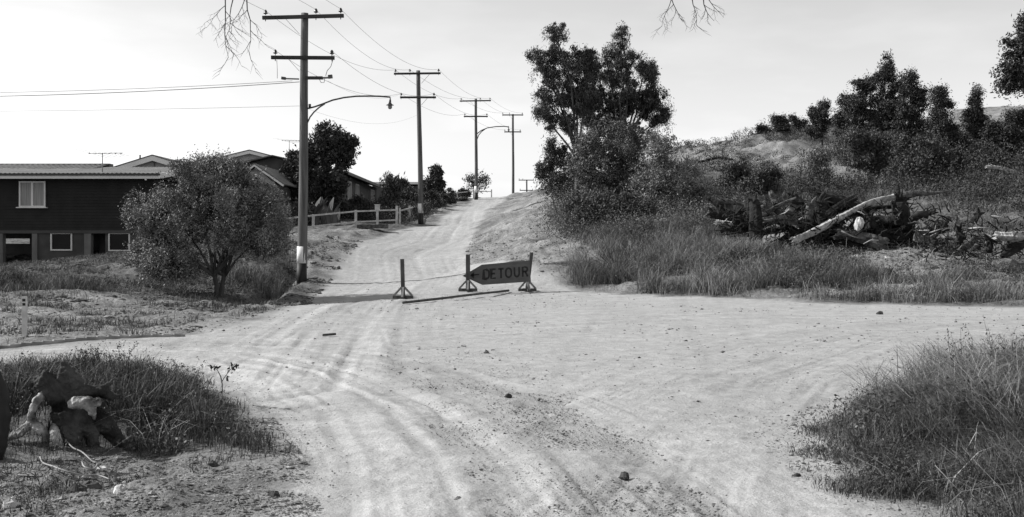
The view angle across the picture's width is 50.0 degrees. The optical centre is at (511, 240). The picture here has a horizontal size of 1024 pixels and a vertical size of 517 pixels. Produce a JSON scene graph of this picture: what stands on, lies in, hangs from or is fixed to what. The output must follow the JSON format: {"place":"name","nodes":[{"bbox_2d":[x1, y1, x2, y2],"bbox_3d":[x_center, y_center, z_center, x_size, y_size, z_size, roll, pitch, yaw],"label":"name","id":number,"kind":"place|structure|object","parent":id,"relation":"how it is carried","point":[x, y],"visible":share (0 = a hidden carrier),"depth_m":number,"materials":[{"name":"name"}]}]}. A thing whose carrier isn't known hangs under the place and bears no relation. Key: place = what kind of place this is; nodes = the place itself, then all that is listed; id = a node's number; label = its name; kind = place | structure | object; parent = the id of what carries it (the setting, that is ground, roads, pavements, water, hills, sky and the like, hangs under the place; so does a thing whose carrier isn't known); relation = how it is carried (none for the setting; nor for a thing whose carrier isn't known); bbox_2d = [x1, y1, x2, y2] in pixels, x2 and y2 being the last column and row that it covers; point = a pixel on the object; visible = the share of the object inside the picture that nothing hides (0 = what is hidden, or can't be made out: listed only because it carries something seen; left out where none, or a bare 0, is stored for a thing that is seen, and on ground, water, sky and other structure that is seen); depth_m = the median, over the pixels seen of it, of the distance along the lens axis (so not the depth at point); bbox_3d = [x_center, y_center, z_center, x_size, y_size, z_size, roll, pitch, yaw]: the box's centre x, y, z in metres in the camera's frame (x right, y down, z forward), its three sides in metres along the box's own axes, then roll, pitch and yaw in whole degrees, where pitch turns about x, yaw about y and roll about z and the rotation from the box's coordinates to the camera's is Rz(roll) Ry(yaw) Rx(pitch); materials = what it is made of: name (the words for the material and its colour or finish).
{"place":"outdoors","nodes":[
{"label":"outdoors","id":0,"kind":"place"},
{"bbox_2d":[0,196,1023,516],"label":"dirt road","id":1,"kind":"structure","parent":0,"point":[728,462],"depth_m":13.37,"materials":[{"name":"soil"}]},
{"bbox_2d":[0,333,184,348],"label":"kerb","id":2,"kind":"structure","parent":1,"relation":"on","point":[87,338],"depth_m":18.32,"materials":[{"name":"concrete"}]},
{"bbox_2d":[393,259,412,298],"bbox_3d":[-3.285,1.156,33.208,0.581,1.200,0.585,0,0,44],"label":"timber stand","id":3,"kind":"object","parent":1,"relation":"on","point":[402,288],"visible":0.99,"depth_m":33.12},
{"bbox_2d":[402,289,509,303],"bbox_3d":[-1.492,1.638,32.486,0.125,0.102,8.048,0,0,20],"label":"fallen pole","id":4,"kind":"object","parent":1,"relation":"on","point":[446,297],"visible":1,"depth_m":31.74,"materials":[{"name":"wood"}]},
{"bbox_2d":[458,254,476,291],"bbox_3d":[-1.450,1.055,36.008,0.581,1.203,0.585,0,0,-44],"label":"timber stand","id":5,"kind":"object","parent":1,"relation":"on","point":[467,281],"visible":1,"depth_m":35.95,"materials":[{"name":"wood"}]},
{"bbox_2d":[463,260,530,284],"bbox_3d":[-0.507,1.055,36.178,2.262,0.810,0.028,0,0,0],"label":"detour sign","id":6,"kind":"object","parent":5,"relation":"attached to","point":[502,273],"visible":1,"depth_m":36.17,"materials":[{"name":"black paint"}]},
{"bbox_2d":[462,169,491,196],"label":"sparse tree","id":7,"kind":"object","parent":1,"relation":"on","point":[470,179],"visible":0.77,"depth_m":125.78,"materials":[{"name":"grey plant"}]},
{"bbox_2d":[460,98,509,199],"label":"power pole","id":8,"kind":"object","parent":1,"relation":"on","point":[476,166],"visible":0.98,"depth_m":111.86,"materials":[{"name":"grey wood"}]},
{"bbox_2d":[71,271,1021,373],"bbox_3d":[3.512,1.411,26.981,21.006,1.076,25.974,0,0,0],"label":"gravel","id":9,"kind":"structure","parent":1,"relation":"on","point":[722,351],"depth_m":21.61,"materials":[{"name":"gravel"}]},
{"bbox_2d":[754,397,980,516],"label":"rubble","id":10,"kind":"object","parent":1,"relation":"on","point":[856,500],"visible":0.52,"depth_m":8.79,"materials":[{"name":"stone"}]},
{"bbox_2d":[0,105,1023,516],"bbox_3d":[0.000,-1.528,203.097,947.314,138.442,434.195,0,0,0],"label":"ground","id":11,"kind":"structure","parent":0,"point":[516,211],"depth_m":29.65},
{"bbox_2d":[0,372,10,459],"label":"charred limb","id":12,"kind":"object","parent":11,"relation":"on","point":[5,416],"visible":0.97,"depth_m":8.37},
{"bbox_2d":[0,268,110,303],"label":"tall grass","id":13,"kind":"structure","parent":11,"relation":"on","point":[30,280],"depth_m":29.69,"materials":[{"name":"plant"}]},
{"bbox_2d":[8,361,129,450],"bbox_3d":[-3.667,1.402,9.063,0.886,0.835,0.567,0,0,0],"label":"burnt stump","id":14,"kind":"object","parent":11,"relation":"on","point":[72,399],"visible":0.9,"depth_m":8.93,"materials":[{"name":"wood"}]},
{"bbox_2d":[0,164,204,264],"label":"house","id":15,"kind":"structure","parent":11,"relation":"on","point":[50,211],"depth_m":49.99,"materials":[{"name":"painted wood"},{"name":"glass"},{"name":"roof tile"}]},
{"bbox_2d":[16,181,47,207],"bbox_3d":[-21.805,-2.087,49.850,1.373,1.217,0.180,0,0,0],"label":"window","id":16,"kind":"structure","parent":15,"relation":"in","point":[32,194],"depth_m":49.93,"materials":[{"name":"glass"}]},
{"bbox_2d":[50,233,72,250],"bbox_3d":[-20.534,0.047,50.030,0.983,0.820,0.080,0,0,0],"label":"window","id":17,"kind":"structure","parent":15,"relation":"in","point":[58,241],"depth_m":50.05,"materials":[{"name":"black glass"}]},
{"bbox_2d":[108,233,129,250],"bbox_3d":[-17.899,0.058,50.030,0.983,0.843,0.080,0,0,0],"label":"window","id":18,"kind":"structure","parent":15,"relation":"in","point":[116,241],"depth_m":50.05,"materials":[{"name":"black glass"}]},
{"bbox_2d":[0,418,260,516],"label":"foreground tufts","id":19,"kind":"object","parent":11,"relation":"on","point":[49,485],"visible":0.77,"depth_m":7.60,"materials":[{"name":"grey plant"}]},
{"bbox_2d":[0,289,285,336],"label":"clods","id":20,"kind":"object","parent":11,"relation":"on","point":[184,317],"visible":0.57,"depth_m":22.62,"materials":[{"name":"soil"}]},
{"bbox_2d":[113,154,178,166],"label":"house","id":21,"kind":"structure","parent":11,"relation":"on","point":[152,160],"depth_m":71.52,"materials":[{"name":"grey metal"}]},
{"bbox_2d":[0,290,292,343],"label":"rubble","id":22,"kind":"object","parent":11,"relation":"on","point":[2,295],"visible":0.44,"depth_m":23.35,"materials":[{"name":"stone"}]},
{"bbox_2d":[0,286,297,343],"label":"verge tufts","id":23,"kind":"object","parent":11,"relation":"on","point":[216,305],"visible":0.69,"depth_m":23.26,"materials":[{"name":"grey plant"}]},
{"bbox_2d":[3,357,296,465],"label":"creeping weeds","id":24,"kind":"object","parent":11,"relation":"on","point":[150,412],"visible":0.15,"depth_m":9.45,"materials":[{"name":"grey plant"}]},
{"bbox_2d":[0,345,301,473],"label":"mound grass","id":25,"kind":"structure","parent":11,"relation":"on","point":[127,370],"depth_m":9.85,"materials":[{"name":"plant"}]},
{"bbox_2d":[0,245,311,302],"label":"bank tufts","id":26,"kind":"object","parent":11,"relation":"on","point":[111,260],"visible":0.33,"depth_m":38.06,"materials":[{"name":"grey plant"}]},
{"bbox_2d":[0,417,320,516],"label":"rubble","id":27,"kind":"object","parent":11,"relation":"on","point":[188,482],"visible":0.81,"depth_m":7.49,"materials":[{"name":"gravel"}]},
{"bbox_2d":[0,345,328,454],"bbox_3d":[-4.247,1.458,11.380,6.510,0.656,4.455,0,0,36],"label":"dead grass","id":28,"kind":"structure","parent":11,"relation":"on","point":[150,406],"depth_m":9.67,"materials":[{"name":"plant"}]},
{"bbox_2d":[0,230,340,332],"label":"verge grass","id":29,"kind":"structure","parent":11,"relation":"on","point":[115,289],"depth_m":37.24,"materials":[{"name":"plant"}]},
{"bbox_2d":[1,234,362,312],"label":"clods","id":30,"kind":"object","parent":11,"relation":"on","point":[226,295],"visible":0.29,"depth_m":36.53,"materials":[{"name":"soil"}]},
{"bbox_2d":[117,144,296,298],"bbox_3d":[-9.658,-0.520,35.005,5.628,5.232,4.382,0,0,0],"label":"round tree","id":31,"kind":"object","parent":11,"relation":"on","point":[236,204],"visible":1,"depth_m":34.31,"materials":[{"name":"grey plant"}]},
{"bbox_2d":[224,149,268,160],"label":"house","id":32,"kind":"structure","parent":11,"relation":"on","point":[245,155],"depth_m":79.52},
{"bbox_2d":[216,254,287,300],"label":"tall grass","id":33,"kind":"structure","parent":11,"relation":"on","point":[268,275],"depth_m":39.04,"materials":[{"name":"plant"}]},
{"bbox_2d":[189,251,323,288],"bbox_3d":[-10.016,1.134,42.005,3.247,1.473,10.285,0,0,6],"label":"scrub","id":34,"kind":"object","parent":11,"relation":"on","point":[240,281],"visible":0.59,"depth_m":42.13,"materials":[{"name":"grey plant"}]},
{"bbox_2d":[248,163,297,218],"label":"house","id":35,"kind":"structure","parent":11,"relation":"on","point":[281,181],"depth_m":68.52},
{"bbox_2d":[242,155,381,202],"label":"house","id":36,"kind":"structure","parent":11,"relation":"on","point":[359,185],"depth_m":82.78,"materials":[{"name":"grey metal"}]},
{"bbox_2d":[279,119,361,219],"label":"dense tree","id":37,"kind":"object","parent":11,"relation":"on","point":[328,147],"visible":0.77,"depth_m":72.22,"materials":[{"name":"black plant"}]},
{"bbox_2d":[308,196,341,224],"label":"broad leaved plant","id":38,"kind":"object","parent":11,"relation":"on","point":[323,208],"visible":0.67,"depth_m":67.77,"materials":[{"name":"grey plant"}]},
{"bbox_2d":[262,8,393,284],"bbox_3d":[-7.009,-3.437,41.947,4.986,10.849,0.506,0,0,0],"label":"power pole","id":39,"kind":"object","parent":11,"relation":"on","point":[305,106],"visible":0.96,"depth_m":41.85,"materials":[{"name":"grey wood"}]},
{"bbox_2d":[324,195,351,218],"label":"shrub","id":40,"kind":"object","parent":11,"relation":"on","point":[343,205],"visible":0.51,"depth_m":71.64,"materials":[{"name":"black plant"}]},
{"bbox_2d":[289,206,397,229],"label":"rail fence","id":41,"kind":"object","parent":11,"relation":"on","point":[313,226],"visible":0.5,"depth_m":65.58,"materials":[{"name":"paint"}]},
{"bbox_2d":[346,193,374,219],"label":"shrub","id":42,"kind":"object","parent":11,"relation":"on","point":[358,199],"visible":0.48,"depth_m":73.61,"materials":[{"name":"black plant"}]},
{"bbox_2d":[378,170,409,213],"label":"garden tree","id":43,"kind":"object","parent":11,"relation":"on","point":[392,189],"visible":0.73,"depth_m":83.68,"materials":[{"name":"black plant"}]},
{"bbox_2d":[342,204,446,223],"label":"verge weeds","id":44,"kind":"object","parent":11,"relation":"on","point":[412,218],"visible":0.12,"depth_m":74.33,"materials":[{"name":"grey plant"}]},
{"bbox_2d":[333,190,459,221],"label":"garden scrub","id":45,"kind":"object","parent":11,"relation":"on","point":[426,206],"visible":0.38,"depth_m":78.64,"materials":[{"name":"black plant"}]},
{"bbox_2d":[394,69,440,223],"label":"power pole","id":46,"kind":"object","parent":11,"relation":"on","point":[418,73],"visible":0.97,"depth_m":72.86,"materials":[{"name":"grey wood"}]},
{"bbox_2d":[423,163,446,193],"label":"conical tree","id":47,"kind":"object","parent":11,"relation":"on","point":[436,172],"visible":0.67,"depth_m":103.38,"materials":[{"name":"black plant"}]},
{"bbox_2d":[197,0,724,76],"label":"overhead tree","id":48,"kind":"object","parent":11,"relation":"on","point":[224,32],"visible":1,"depth_m":7.20,"materials":[{"name":"grey plant"}]},
{"bbox_2d":[533,135,581,206],"bbox_3d":[2.725,-3.612,59.953,3.204,4.631,2.501,0,0,39],"label":"gum sapling","id":49,"kind":"object","parent":11,"relation":"on","point":[555,156],"visible":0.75,"depth_m":59.73,"materials":[{"name":"black plant"}]},
{"bbox_2d":[524,21,603,194],"bbox_3d":[2.554,-5.973,55.110,4.097,10.014,2.540,0,0,0],"label":"gum tree","id":50,"kind":"object","parent":11,"relation":"on","point":[580,100],"visible":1,"depth_m":54.79,"materials":[{"name":"black plant"}]},
{"bbox_2d":[562,109,657,202],"bbox_3d":[4.828,-3.404,51.055,4.997,5.626,3.124,0,0,0],"label":"bush","id":51,"kind":"object","parent":11,"relation":"on","point":[617,162],"visible":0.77,"depth_m":50.68,"materials":[{"name":"grey plant"}]},
{"bbox_2d":[559,181,665,232],"bbox_3d":[4.283,-1.261,47.022,4.679,2.657,2.326,0,0,0],"label":"wattle bush","id":52,"kind":"object","parent":11,"relation":"on","point":[625,200],"visible":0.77,"depth_m":46.64,"materials":[{"name":"grey plant"}]},
{"bbox_2d":[586,237,652,269],"bbox_3d":[3.849,0.482,38.393,2.223,1.426,2.455,0,0,37],"label":"spiky bush","id":53,"kind":"object","parent":11,"relation":"on","point":[611,258],"visible":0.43,"depth_m":38.29,"materials":[{"name":"grey plant"}]},
{"bbox_2d":[575,20,676,184],"bbox_3d":[5.894,-6.487,57.170,5.420,10.022,3.276,0,0,0],"label":"gum tree","id":54,"kind":"object","parent":11,"relation":"on","point":[645,102],"visible":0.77,"depth_m":56.67,"materials":[{"name":"black plant"}]},
{"bbox_2d":[531,170,764,244],"bbox_3d":[6.106,-1.789,51.668,10.411,3.972,17.937,0,0,0],"label":"scrub","id":55,"kind":"object","parent":11,"relation":"on","point":[573,231],"visible":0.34,"depth_m":46.44,"materials":[{"name":"grey plant"}]},
{"bbox_2d":[624,125,723,214],"bbox_3d":[7.222,-2.843,49.022,4.642,4.723,2.994,0,0,0],"label":"wattle bush","id":56,"kind":"object","parent":11,"relation":"on","point":[666,179],"visible":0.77,"depth_m":48.77,"materials":[{"name":"grey plant"}]},
{"bbox_2d":[716,154,754,191],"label":"bush","id":57,"kind":"object","parent":11,"relation":"on","point":[734,170],"visible":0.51,"depth_m":59.58,"materials":[{"name":"black plant"}]},
{"bbox_2d":[710,244,763,265],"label":"grass","id":58,"kind":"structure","parent":11,"relation":"on","point":[745,253],"depth_m":36.75,"materials":[{"name":"grey plant"}]},
{"bbox_2d":[747,193,762,244],"bbox_3d":[8.983,-0.775,40.565,0.544,1.979,0.543,0,0,20],"label":"root stump","id":59,"kind":"object","parent":11,"relation":"on","point":[755,211],"visible":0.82,"depth_m":40.44,"materials":[{"name":"wood"}]},
{"bbox_2d":[736,163,785,195],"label":"bush","id":60,"kind":"object","parent":11,"relation":"on","point":[763,179],"visible":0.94,"depth_m":57.80,"materials":[{"name":"black plant"}]},
{"bbox_2d":[768,112,796,131],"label":"sapling","id":61,"kind":"object","parent":11,"relation":"on","point":[782,123],"visible":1,"depth_m":99.53,"materials":[{"name":"black plant"}]},
{"bbox_2d":[547,205,1023,303],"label":"tall grass","id":62,"kind":"structure","parent":11,"relation":"on","point":[673,247],"depth_m":34.47,"materials":[{"name":"plant"}]},
{"bbox_2d":[564,217,1023,304],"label":"bank weeds","id":63,"kind":"object","parent":11,"relation":"on","point":[732,290],"visible":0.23,"depth_m":32.72,"materials":[{"name":"grey plant"}]},
{"bbox_2d":[709,240,880,290],"bbox_3d":[9.076,0.734,35.705,5.690,1.570,8.695,0,0,0],"label":"scrub","id":64,"kind":"object","parent":11,"relation":"on","point":[813,267],"visible":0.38,"depth_m":34.86,"materials":[{"name":"grey plant"}]},
{"bbox_2d":[586,123,1023,214],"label":"hill grass","id":65,"kind":"structure","parent":11,"relation":"on","point":[860,195],"depth_m":55.63,"materials":[{"name":"plant"}]},
{"bbox_2d":[799,137,836,186],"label":"bush","id":66,"kind":"object","parent":11,"relation":"on","point":[816,156],"visible":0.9,"depth_m":61.70,"materials":[{"name":"plant"}]},
{"bbox_2d":[804,97,833,159],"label":"sapling","id":67,"kind":"object","parent":11,"relation":"on","point":[818,115],"visible":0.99,"depth_m":83.78,"materials":[{"name":"black plant"}]},
{"bbox_2d":[671,124,968,172],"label":"scrub","id":68,"kind":"object","parent":11,"relation":"on","point":[727,142],"visible":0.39,"depth_m":92.11,"materials":[{"name":"plant"}]},
{"bbox_2d":[829,88,863,165],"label":"sapling","id":69,"kind":"object","parent":11,"relation":"on","point":[836,120],"visible":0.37,"depth_m":79.81,"materials":[{"name":"black plant"}]},
{"bbox_2d":[835,239,891,249],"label":"log","id":70,"kind":"object","parent":11,"relation":"on","point":[842,243],"visible":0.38,"depth_m":40.37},
{"bbox_2d":[832,228,889,249],"bbox_3d":[12.803,-0.102,40.232,2.121,1.015,0.526,0,0,7],"label":"log","id":71,"kind":"object","parent":70,"relation":"on","point":[866,236],"visible":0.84,"depth_m":40.10,"materials":[{"name":"wood"}]},
{"bbox_2d":[706,157,1023,218],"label":"scrub","id":72,"kind":"object","parent":11,"relation":"on","point":[999,180],"visible":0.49,"depth_m":55.04,"materials":[{"name":"grey plant"}]},
{"bbox_2d":[709,189,1023,263],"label":"root tangle","id":73,"kind":"object","parent":11,"relation":"on","point":[740,231],"visible":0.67,"depth_m":40.05,"materials":[{"name":"wood"}]},
{"bbox_2d":[704,194,749,225],"bbox_3d":[8.344,-1.135,41.860,2.088,1.296,0.590,0,0,26],"label":"log","id":74,"kind":"object","parent":73,"relation":"on","point":[713,201],"visible":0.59,"depth_m":41.78,"materials":[{"name":"wood"}]},
{"bbox_2d":[811,192,832,225],"bbox_3d":[11.775,-1.202,41.547,0.772,1.316,0.698,0,0,0],"label":"root stump","id":75,"kind":"object","parent":73,"relation":"in","point":[825,206],"visible":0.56,"depth_m":41.39,"materials":[{"name":"wood"}]},
{"bbox_2d":[816,191,857,220],"bbox_3d":[12.210,-1.294,41.215,1.622,1.145,0.363,0,0,0],"label":"log","id":76,"kind":"object","parent":73,"relation":"in","point":[853,198],"visible":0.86,"depth_m":41.12,"materials":[{"name":"wood"}]},
{"bbox_2d":[789,194,895,244],"bbox_3d":[12.303,-0.800,40.517,4.556,1.947,0.416,0,0,-16],"label":"log","id":77,"kind":"object","parent":73,"relation":"on","point":[823,226],"visible":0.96,"depth_m":40.32,"materials":[{"name":"wood"}]},
{"bbox_2d":[999,240,1023,258],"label":"log","id":78,"kind":"object","parent":73,"relation":"on","point":[1013,250],"visible":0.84,"depth_m":36.81,"materials":[{"name":"wood"}]},
{"bbox_2d":[992,231,1023,241],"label":"log","id":79,"kind":"object","parent":78,"relation":"on","point":[1010,236],"visible":0.95,"depth_m":36.87,"materials":[{"name":"wood"}]},
{"bbox_2d":[834,125,901,180],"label":"bush","id":80,"kind":"object","parent":11,"relation":"on","point":[870,149],"visible":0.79,"depth_m":65.51,"materials":[{"name":"black plant"}]},
{"bbox_2d":[764,236,980,254],"bbox_3d":[12.973,-0.044,41.285,9.152,1.371,3.588,0,0,0],"label":"debris","id":81,"kind":"object","parent":11,"relation":"on","point":[903,244],"visible":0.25,"depth_m":40.83,"materials":[{"name":"wood"}]},
{"bbox_2d":[773,226,811,244],"bbox_3d":[10.541,-0.095,41.565,1.634,0.933,0.332,0,0,5],"label":"snag","id":82,"kind":"object","parent":81,"relation":"on","point":[783,238],"visible":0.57,"depth_m":41.50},
{"bbox_2d":[763,214,805,226],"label":"log","id":83,"kind":"object","parent":82,"relation":"on","point":[769,219],"visible":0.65,"depth_m":41.21,"materials":[{"name":"wood"}]},
{"bbox_2d":[798,214,913,238],"bbox_3d":[13.159,-0.446,42.064,4.834,1.099,0.996,0,0,0],"label":"log","id":84,"kind":"object","parent":81,"relation":"on","point":[835,225],"visible":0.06,"depth_m":41.75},
{"bbox_2d":[803,198,869,217],"bbox_3d":[12.611,-1.128,42.401,2.903,1.054,0.841,0,0,0],"label":"log","id":85,"kind":"object","parent":84,"relation":"on","point":[841,211],"visible":0.07,"depth_m":42.08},
{"bbox_2d":[815,191,861,208],"bbox_3d":[12.643,-1.474,42.118,2.235,0.812,0.564,0,0,-7],"label":"log","id":86,"kind":"object","parent":85,"relation":"on","point":[836,199],"visible":0.35,"depth_m":41.91,"materials":[{"name":"wood"}]},
{"bbox_2d":[869,224,907,240],"bbox_3d":[13.974,-0.193,40.990,1.616,0.862,0.803,0,0,15],"label":"log","id":87,"kind":"object","parent":81,"relation":"on","point":[889,235],"visible":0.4,"depth_m":40.81,"materials":[{"name":"wood"}]},
{"bbox_2d":[839,48,908,140],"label":"bushy tree","id":88,"kind":"object","parent":11,"relation":"on","point":[880,115],"visible":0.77,"depth_m":77.66,"materials":[{"name":"black plant"}]},
{"bbox_2d":[890,184,915,231],"bbox_3d":[14.680,-1.229,41.157,1.020,1.791,0.771,0,0,0],"label":"root stump","id":89,"kind":"object","parent":11,"relation":"on","point":[900,201],"visible":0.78,"depth_m":40.95,"materials":[{"name":"wood"}]},
{"bbox_2d":[782,238,1023,289],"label":"rubble","id":90,"kind":"object","parent":11,"relation":"on","point":[908,254],"visible":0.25,"depth_m":37.65,"materials":[{"name":"stone"}]},
{"bbox_2d":[890,65,931,142],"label":"bushy tree","id":91,"kind":"object","parent":11,"relation":"on","point":[915,97],"visible":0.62,"depth_m":75.66,"materials":[{"name":"black plant"}]},
{"bbox_2d":[802,322,1023,456],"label":"dry stalks","id":92,"kind":"object","parent":11,"relation":"on","point":[964,360],"visible":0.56,"depth_m":10.26,"materials":[{"name":"grey plant"}]},
{"bbox_2d":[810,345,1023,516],"bbox_3d":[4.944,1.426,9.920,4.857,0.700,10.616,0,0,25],"label":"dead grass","id":93,"kind":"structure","parent":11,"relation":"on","point":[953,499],"depth_m":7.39,"materials":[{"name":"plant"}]},
{"bbox_2d":[913,217,929,242],"bbox_3d":[14.884,-0.390,39.926,0.584,0.947,0.805,0,0,20],"label":"root stump","id":94,"kind":"object","parent":11,"relation":"on","point":[922,224],"visible":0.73,"depth_m":39.77,"materials":[{"name":"wood"}]},
{"bbox_2d":[822,116,1023,186],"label":"scrub","id":95,"kind":"object","parent":11,"relation":"on","point":[1017,158],"visible":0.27,"depth_m":62.35,"materials":[{"name":"grey plant"}]},
{"bbox_2d":[883,127,970,184],"bbox_3d":[24.258,-4.810,63.878,5.344,3.726,2.788,0,0,0],"label":"bush","id":96,"kind":"object","parent":11,"relation":"on","point":[921,142],"visible":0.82,"depth_m":63.45,"materials":[{"name":"black plant"}]},
{"bbox_2d":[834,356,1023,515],"bbox_3d":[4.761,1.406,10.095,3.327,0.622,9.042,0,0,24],"label":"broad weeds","id":97,"kind":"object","parent":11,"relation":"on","point":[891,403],"visible":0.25,"depth_m":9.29,"materials":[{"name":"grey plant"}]},
{"bbox_2d":[920,78,968,149],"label":"bushy tree","id":98,"kind":"object","parent":11,"relation":"on","point":[941,100],"visible":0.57,"depth_m":72.68,"materials":[{"name":"black plant"}]},
{"bbox_2d":[895,256,1023,279],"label":"scrub","id":99,"kind":"object","parent":11,"relation":"on","point":[994,266],"visible":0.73,"depth_m":33.98,"materials":[{"name":"grey plant"}]},
{"bbox_2d":[957,82,997,155],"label":"sapling","id":100,"kind":"object","parent":11,"relation":"on","point":[974,116],"visible":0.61,"depth_m":73.59,"materials":[{"name":"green plant"}]},
{"bbox_2d":[969,100,1023,168],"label":"bushy tree","id":101,"kind":"object","parent":11,"relation":"on","point":[1010,129],"visible":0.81,"depth_m":67.61,"materials":[{"name":"black plant"}]},
{"bbox_2d":[989,9,1023,99],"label":"overhanging tree","id":102,"kind":"object","parent":11,"relation":"on","point":[1011,78],"visible":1,"depth_m":57.80,"materials":[{"name":"black plant"}]},
{"bbox_2d":[992,258,1023,273],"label":"rock","id":103,"kind":"object","parent":11,"relation":"on","point":[1013,262],"visible":0.47,"depth_m":34.66,"materials":[{"name":"stone"}]},
{"bbox_2d":[0,0,1023,197],"label":"sky","id":104,"kind":"structure","parent":0,"point":[759,60],"materials":[{"name":"white"}]},
{"bbox_2d":[466,215,647,276],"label":"dry grass","id":105,"kind":"structure","parent":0,"point":[521,249],"depth_m":47.76,"materials":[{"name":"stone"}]},
{"bbox_2d":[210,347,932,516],"bbox_3d":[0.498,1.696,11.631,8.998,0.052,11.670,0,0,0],"label":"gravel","id":106,"kind":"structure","parent":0,"point":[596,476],"depth_m":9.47,"materials":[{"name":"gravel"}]},
{"bbox_2d":[780,341,1023,516],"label":"mound grass","id":107,"kind":"structure","parent":0,"point":[997,452],"depth_m":8.15,"materials":[{"name":"plant"}]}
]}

